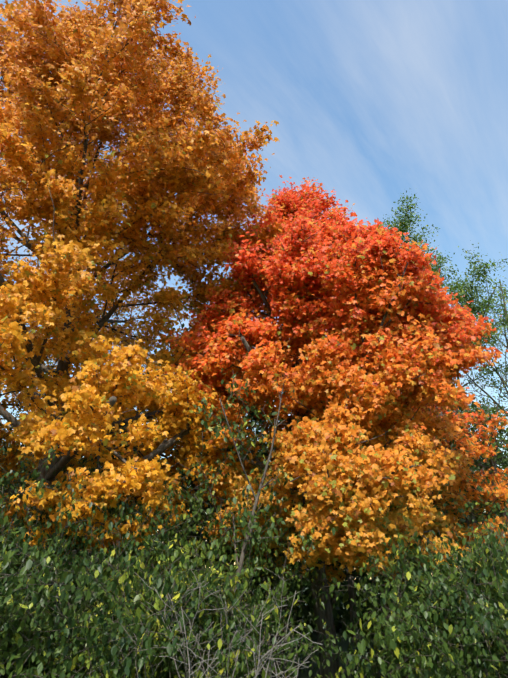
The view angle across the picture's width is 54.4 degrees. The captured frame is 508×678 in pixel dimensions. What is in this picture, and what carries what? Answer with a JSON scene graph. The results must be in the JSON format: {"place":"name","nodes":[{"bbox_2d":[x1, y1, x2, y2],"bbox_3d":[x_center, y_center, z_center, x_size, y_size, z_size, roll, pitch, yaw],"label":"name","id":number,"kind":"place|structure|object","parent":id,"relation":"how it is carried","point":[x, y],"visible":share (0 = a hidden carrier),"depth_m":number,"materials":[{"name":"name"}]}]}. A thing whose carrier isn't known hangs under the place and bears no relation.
{"place":"outdoors","nodes":[
{"label":"outdoors","id":0,"kind":"place"},
{"bbox_2d":[0,584,426,677],"bbox_3d":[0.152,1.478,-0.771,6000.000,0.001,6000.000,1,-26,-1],"label":"ground","id":1,"kind":"structure","parent":0,"point":[343,643],"depth_m":11.66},
{"bbox_2d":[0,0,278,677],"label":"branches","id":2,"kind":"object","parent":1,"relation":"on","point":[48,476],"visible":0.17,"depth_m":8.58,"materials":[{"name":"brown plant"}]},
{"bbox_2d":[0,0,507,592],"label":"maple leaves","id":3,"kind":"object","parent":2,"relation":"attached to","point":[434,346],"visible":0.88,"depth_m":8.00,"materials":[{"name":"orange plant"}]},
{"bbox_2d":[112,567,322,677],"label":"bare twigs","id":4,"kind":"object","parent":1,"relation":"on","point":[257,671],"visible":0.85,"depth_m":4.18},
{"bbox_2d":[0,373,507,677],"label":"bush","id":5,"kind":"object","parent":1,"relation":"on","point":[248,538],"visible":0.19,"depth_m":5.50,"materials":[{"name":"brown plant"}]},
{"bbox_2d":[175,185,503,677],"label":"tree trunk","id":6,"kind":"object","parent":1,"relation":"on","point":[326,615],"depth_m":8.02,"materials":[{"name":"brown plant"}]},
{"bbox_2d":[0,190,507,677],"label":"bushes","id":7,"kind":"object","parent":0,"point":[472,634],"depth_m":5.61,"materials":[{"name":"green plant"}]},
{"bbox_2d":[0,0,507,579],"label":"sky","id":8,"kind":"structure","parent":0,"point":[374,101],"materials":[{"name":"blue"}]}
]}

